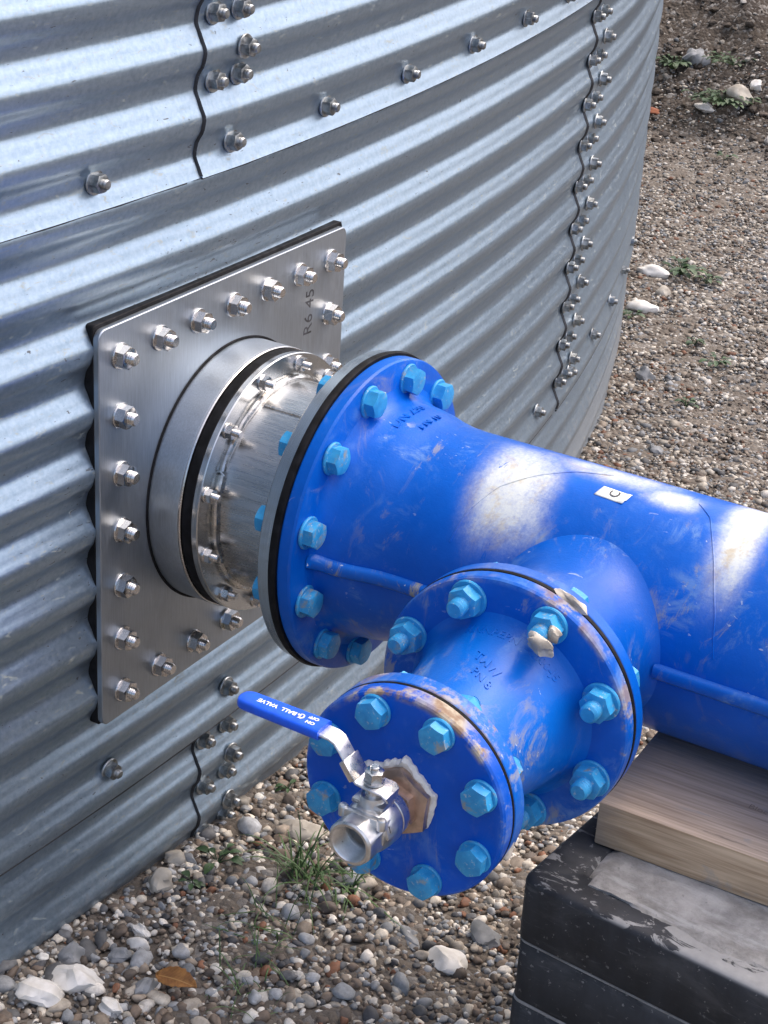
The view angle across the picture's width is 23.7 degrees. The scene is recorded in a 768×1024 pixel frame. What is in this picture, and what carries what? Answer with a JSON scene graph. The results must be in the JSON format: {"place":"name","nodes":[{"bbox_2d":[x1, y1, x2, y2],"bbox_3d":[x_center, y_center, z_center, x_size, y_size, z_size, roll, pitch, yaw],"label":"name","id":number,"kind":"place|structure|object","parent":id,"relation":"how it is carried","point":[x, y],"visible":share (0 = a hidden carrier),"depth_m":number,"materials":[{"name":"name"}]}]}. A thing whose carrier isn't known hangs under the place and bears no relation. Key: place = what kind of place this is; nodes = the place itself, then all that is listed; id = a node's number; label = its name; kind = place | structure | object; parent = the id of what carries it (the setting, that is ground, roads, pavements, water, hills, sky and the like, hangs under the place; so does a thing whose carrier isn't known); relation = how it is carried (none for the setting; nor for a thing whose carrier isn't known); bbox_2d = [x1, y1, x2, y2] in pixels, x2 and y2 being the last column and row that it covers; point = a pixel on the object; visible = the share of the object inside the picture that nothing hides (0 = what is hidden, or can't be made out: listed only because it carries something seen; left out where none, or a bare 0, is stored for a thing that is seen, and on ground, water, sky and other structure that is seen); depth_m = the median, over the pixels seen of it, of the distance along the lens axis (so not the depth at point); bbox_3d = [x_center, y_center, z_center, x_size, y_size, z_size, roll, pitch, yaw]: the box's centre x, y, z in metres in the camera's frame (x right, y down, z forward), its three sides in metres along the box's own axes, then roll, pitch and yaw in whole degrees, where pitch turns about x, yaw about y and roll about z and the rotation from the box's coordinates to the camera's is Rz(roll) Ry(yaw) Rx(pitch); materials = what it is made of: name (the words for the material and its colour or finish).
{"place":"outdoors","nodes":[
{"label":"outdoors","id":0,"kind":"place"},
{"bbox_2d":[0,726,657,1023],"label":"gravel","id":1,"kind":"structure","parent":0,"point":[98,942],"depth_m":2.41,"materials":[{"name":"grey gravel"}]},
{"bbox_2d":[15,976,64,1007],"bbox_3d":[-0.421,0.588,2.250,0.057,0.034,0.050,6,26,4],"label":"stone","id":2,"kind":"object","parent":1,"relation":"on","point":[38,991],"visible":1,"depth_m":2.23,"materials":[{"name":"white stone"}]},
{"bbox_2d":[108,947,131,962],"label":"stone","id":3,"kind":"object","parent":1,"relation":"on","point":[119,954],"visible":1,"depth_m":2.33,"materials":[{"name":"grey stone"}]},
{"bbox_2d":[134,977,158,993],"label":"stone","id":4,"kind":"object","parent":1,"relation":"on","point":[145,985],"visible":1,"depth_m":2.28,"materials":[{"name":"grey stone"}]},
{"bbox_2d":[148,867,173,892],"bbox_3d":[-0.302,0.502,2.480,0.033,0.037,0.035,-9,29,-25],"label":"stone","id":5,"kind":"object","parent":1,"relation":"on","point":[160,879],"visible":1,"depth_m":2.47,"materials":[{"name":"beige stone"}]},
{"bbox_2d":[165,850,186,864],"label":"stone","id":6,"kind":"object","parent":1,"relation":"on","point":[174,856],"visible":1,"depth_m":2.54,"materials":[{"name":"beige stone"}]},
{"bbox_2d":[156,966,196,987],"bbox_3d":[-0.259,0.582,2.281,0.061,0.010,0.033,10,37,26],"label":"fallen leaf","id":7,"kind":"object","parent":1,"relation":"on","point":[176,976],"visible":1,"depth_m":2.28,"materials":[{"name":"brown plant"}]},
{"bbox_2d":[184,853,196,864],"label":"stone","id":8,"kind":"object","parent":1,"relation":"on","point":[189,857],"visible":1,"depth_m":2.54,"materials":[{"name":"grey stone"}]},
{"bbox_2d":[178,870,205,890],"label":"weed plant","id":9,"kind":"object","parent":1,"relation":"on","point":[186,873],"visible":1,"depth_m":2.49,"materials":[{"name":"green plant"}]},
{"bbox_2d":[195,843,243,873],"bbox_3d":[-0.226,0.478,2.543,0.062,0.019,0.055,-5,27,-17],"label":"weed plant","id":10,"kind":"object","parent":1,"relation":"on","point":[235,859],"visible":0.99,"depth_m":2.54,"materials":[{"name":"green plant"}]},
{"bbox_2d":[278,819,324,842],"bbox_3d":[-0.118,0.458,2.631,0.070,0.031,0.040,6,26,5],"label":"stone","id":11,"kind":"object","parent":1,"relation":"on","point":[308,829],"visible":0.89,"depth_m":2.62,"materials":[{"name":"beige stone"}]},
{"bbox_2d":[400,924,419,951],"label":"stone","id":12,"kind":"object","parent":1,"relation":"on","point":[412,939],"visible":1,"depth_m":2.43,"materials":[{"name":"grey stone"}]},
{"bbox_2d":[470,919,501,948],"bbox_3d":[0.134,0.568,2.444,0.049,0.028,0.036,18,29,26],"label":"stone","id":13,"kind":"object","parent":1,"relation":"on","point":[482,933],"visible":1,"depth_m":2.44,"materials":[{"name":"grey stone"}]},
{"bbox_2d":[0,0,767,1023],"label":"gravel ground","id":14,"kind":"structure","parent":0,"point":[706,34],"depth_m":4.41,"materials":[{"name":"grey gravel"}]},
{"bbox_2d":[57,941,84,964],"bbox_3d":[-0.395,0.562,2.325,0.032,0.031,0.033,18,29,26],"label":"stone","id":15,"kind":"object","parent":14,"relation":"on","point":[72,952],"visible":0.89,"depth_m":2.32,"materials":[{"name":"grey stone"}]},
{"bbox_2d":[52,963,103,992],"bbox_3d":[-0.381,0.583,2.283,0.066,0.042,0.043,-5,27,-17],"label":"stone","id":16,"kind":"object","parent":14,"relation":"on","point":[75,978],"visible":0.93,"depth_m":2.27,"materials":[{"name":"white stone"}]},
{"bbox_2d":[98,996,122,1017],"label":"stone","id":17,"kind":"object","parent":14,"relation":"on","point":[108,1005],"visible":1,"depth_m":2.24,"materials":[{"name":"white stone"}]},
{"bbox_2d":[126,937,149,951],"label":"stone","id":18,"kind":"object","parent":14,"relation":"on","point":[135,943],"visible":0.89,"depth_m":2.36,"materials":[{"name":"grey stone"}]},
{"bbox_2d":[130,923,150,937],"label":"stone","id":19,"kind":"object","parent":14,"relation":"on","point":[141,930],"visible":0.93,"depth_m":2.38,"materials":[{"name":"white stone"}]},
{"bbox_2d":[205,927,307,1021],"bbox_3d":[-0.156,0.578,2.306,0.125,0.050,0.168,4,26,0],"label":"grass tuft","id":20,"kind":"object","parent":14,"relation":"on","point":[220,954],"visible":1,"depth_m":2.32,"materials":[{"name":"green plant"}]},
{"bbox_2d":[203,862,322,954],"bbox_3d":[-0.140,0.516,2.432,0.141,0.053,0.173,18,29,26],"label":"grass tuft","id":21,"kind":"object","parent":14,"relation":"on","point":[255,926],"visible":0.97,"depth_m":2.41,"materials":[{"name":"green plant"}]},
{"bbox_2d":[275,779,295,792],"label":"weed plant","id":22,"kind":"object","parent":14,"relation":"on","point":[278,788],"visible":1,"depth_m":2.72,"materials":[{"name":"green plant"}]},
{"bbox_2d":[239,809,373,931],"bbox_3d":[-0.108,0.469,2.502,0.207,0.091,0.212,18,29,26],"label":"grass tuft","id":23,"kind":"object","parent":14,"relation":"on","point":[294,866],"visible":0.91,"depth_m":2.52,"materials":[{"name":"green plant"}]},
{"bbox_2d":[0,0,662,963],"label":"corrugated tank","id":24,"kind":"object","parent":14,"relation":"on","point":[468,174],"visible":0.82,"depth_m":2.38,"materials":[{"name":"metal"}]},
{"bbox_2d":[84,220,386,723],"bbox_3d":[-0.145,-0.043,2.351,0.269,0.531,0.527,18,29,26],"label":"flanged nozzle","id":25,"kind":"object","parent":24,"relation":"attached to","point":[203,396],"visible":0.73,"depth_m":2.23,"materials":[{"name":"silver metal"}]},
{"bbox_2d":[306,858,402,928],"bbox_3d":[-0.039,0.504,2.494,0.138,0.048,0.131,4,26,1],"label":"grass tuft","id":26,"kind":"object","parent":14,"relation":"on","point":[357,881],"visible":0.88,"depth_m":2.50,"materials":[{"name":"green plant"}]},
{"bbox_2d":[427,945,467,974],"bbox_3d":[0.082,0.588,2.401,0.057,0.026,0.047,18,29,26],"label":"stone","id":27,"kind":"object","parent":14,"relation":"on","point":[449,961],"visible":0.98,"depth_m":2.39,"materials":[{"name":"white stone"}]},
{"bbox_2d":[623,309,645,318],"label":"weed plant","id":28,"kind":"object","parent":14,"relation":"on","point":[630,312],"visible":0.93,"depth_m":5.01,"materials":[{"name":"green plant"}]},
{"bbox_2d":[509,812,767,1023],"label":"concrete block","id":29,"kind":"object","parent":14,"relation":"on","point":[608,935],"depth_m":1.93,"materials":[{"name":"black concrete"}]},
{"bbox_2d":[595,731,767,905],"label":"timber baulk","id":30,"kind":"object","parent":29,"relation":"on","point":[685,808],"visible":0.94,"depth_m":1.99,"materials":[{"name":"brown wood"}]},
{"bbox_2d":[252,351,767,779],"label":"pipe tee","id":31,"kind":"object","parent":30,"relation":"on","point":[403,486],"visible":0.8,"depth_m":2.08,"materials":[{"name":"blue metal"}]},
{"bbox_2d":[346,562,639,860],"bbox_3d":[0.089,0.221,1.853,0.286,0.286,0.238,18,29,26],"label":"flanged reducer","id":32,"kind":"object","parent":31,"relation":"attached to","point":[527,676],"visible":0.43,"depth_m":1.83,"materials":[{"name":"blue metal"}]},
{"bbox_2d":[306,681,514,900],"bbox_3d":[0.018,0.269,1.746,0.220,0.220,0.037,18,29,26],"label":"blank flange","id":33,"kind":"object","parent":32,"relation":"attached to","point":[461,843],"visible":0.75,"depth_m":1.72,"materials":[{"name":"blue metal"}]},
{"bbox_2d":[364,755,437,833],"bbox_3d":[0.011,0.269,1.734,0.081,0.087,0.040,18,29,26],"label":"hex bushing","id":34,"kind":"object","parent":33,"relation":"attached to","point":[417,794],"visible":0.49,"depth_m":1.72,"materials":[{"name":"brown metal"}]},
{"bbox_2d":[237,691,409,865],"bbox_3d":[-0.066,0.247,1.710,0.177,0.114,0.068,18,29,26],"label":"ball valve","id":35,"kind":"object","parent":34,"relation":"attached to","point":[371,823],"visible":1,"depth_m":1.68,"materials":[{"name":"silver metal"}]},
{"bbox_2d":[625,299,658,312],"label":"stone","id":36,"kind":"object","parent":14,"relation":"on","point":[641,305],"visible":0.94,"depth_m":5.04,"materials":[{"name":"white stone"}]},
{"bbox_2d":[650,107,659,114],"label":"stone","id":37,"kind":"object","parent":14,"relation":"on","point":[653,110],"visible":0.68,"depth_m":7.02,"materials":[{"name":"orange stone"}]},
{"bbox_2d":[648,444,663,454],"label":"stone","id":38,"kind":"object","parent":14,"relation":"on","point":[655,449],"visible":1,"depth_m":4.20,"materials":[{"name":"white stone"}]},
{"bbox_2d":[655,285,670,295],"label":"stone","id":39,"kind":"object","parent":14,"relation":"on","point":[663,290],"visible":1,"depth_m":5.20,"materials":[{"name":"beige stone"}]},
{"bbox_2d":[662,256,706,278],"bbox_3d":[0.882,-0.710,5.358,0.122,0.044,0.147,-3,27,-13],"label":"weed plant","id":40,"kind":"object","parent":14,"relation":"on","point":[679,270],"visible":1,"depth_m":5.35,"materials":[{"name":"green plant"}]},
{"bbox_2d":[674,397,698,407],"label":"weed plant","id":41,"kind":"object","parent":14,"relation":"on","point":[691,401],"visible":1,"depth_m":4.48,"materials":[{"name":"green plant"}]},
{"bbox_2d":[686,337,705,345],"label":"weed plant","id":42,"kind":"object","parent":14,"relation":"on","point":[688,342],"visible":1,"depth_m":4.86,"materials":[{"name":"green plant"}]},
{"bbox_2d":[682,48,710,67],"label":"stone","id":43,"kind":"object","parent":14,"relation":"on","point":[693,56],"visible":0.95,"depth_m":7.17,"materials":[{"name":"grey stone"}]},
{"bbox_2d":[694,103,715,113],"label":"stone","id":44,"kind":"object","parent":14,"relation":"on","point":[708,108],"visible":0.97,"depth_m":6.93,"materials":[{"name":"grey stone"}]},
{"bbox_2d":[694,273,722,283],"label":"weed plant","id":45,"kind":"object","parent":14,"relation":"on","point":[708,279],"visible":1,"depth_m":5.32,"materials":[{"name":"green plant"}]},
{"bbox_2d":[651,0,767,154],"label":"bank rubble","id":46,"kind":"object","parent":14,"relation":"on","point":[674,52],"visible":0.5,"depth_m":7.09,"materials":[{"name":"grey stone"}]},
{"bbox_2d":[681,88,761,108],"bbox_3d":[1.288,-1.563,6.924,0.285,0.051,0.303,18,29,26],"label":"weed plant","id":47,"kind":"object","parent":14,"relation":"on","point":[715,99],"visible":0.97,"depth_m":6.89,"materials":[{"name":"green plant"}]},
{"bbox_2d":[714,151,737,159],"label":"weed plant","id":48,"kind":"object","parent":14,"relation":"on","point":[720,153],"visible":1,"depth_m":6.58,"materials":[{"name":"green plant"}]},
{"bbox_2d":[702,51,755,66],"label":"weed plant","id":49,"kind":"object","parent":14,"relation":"on","point":[726,57],"visible":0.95,"depth_m":7.12,"materials":[{"name":"green plant"}]},
{"bbox_2d":[726,84,753,105],"bbox_3d":[1.336,-1.576,6.920,0.117,0.078,0.076,25,33,36],"label":"stone","id":50,"kind":"object","parent":14,"relation":"on","point":[735,91],"visible":0.9,"depth_m":6.90,"materials":[{"name":"beige stone"}]},
{"bbox_2d":[749,79,761,90],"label":"stone","id":51,"kind":"object","parent":14,"relation":"on","point":[755,84],"visible":1,"depth_m":6.92,"materials":[{"name":"white stone"}]},
{"bbox_2d":[580,38,767,512],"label":"gravel","id":52,"kind":"structure","parent":0,"point":[636,463],"depth_m":4.95,"materials":[{"name":"grey gravel"}]},
{"bbox_2d":[635,366,655,380],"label":"stone","id":53,"kind":"object","parent":52,"relation":"on","point":[644,373],"visible":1,"depth_m":4.61,"materials":[{"name":"grey stone"}]},
{"bbox_2d":[636,264,669,278],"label":"stone","id":54,"kind":"object","parent":52,"relation":"on","point":[654,270],"visible":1,"depth_m":5.33,"materials":[{"name":"white stone"}]},
{"bbox_2d":[656,54,691,69],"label":"weed plant","id":55,"kind":"object","parent":52,"relation":"on","point":[675,64],"visible":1,"depth_m":7.18,"materials":[{"name":"green plant"}]},
{"bbox_2d":[698,352,733,366],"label":"weed plant","id":56,"kind":"object","parent":52,"relation":"on","point":[725,361],"visible":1,"depth_m":4.70,"materials":[{"name":"green plant"}]}
]}

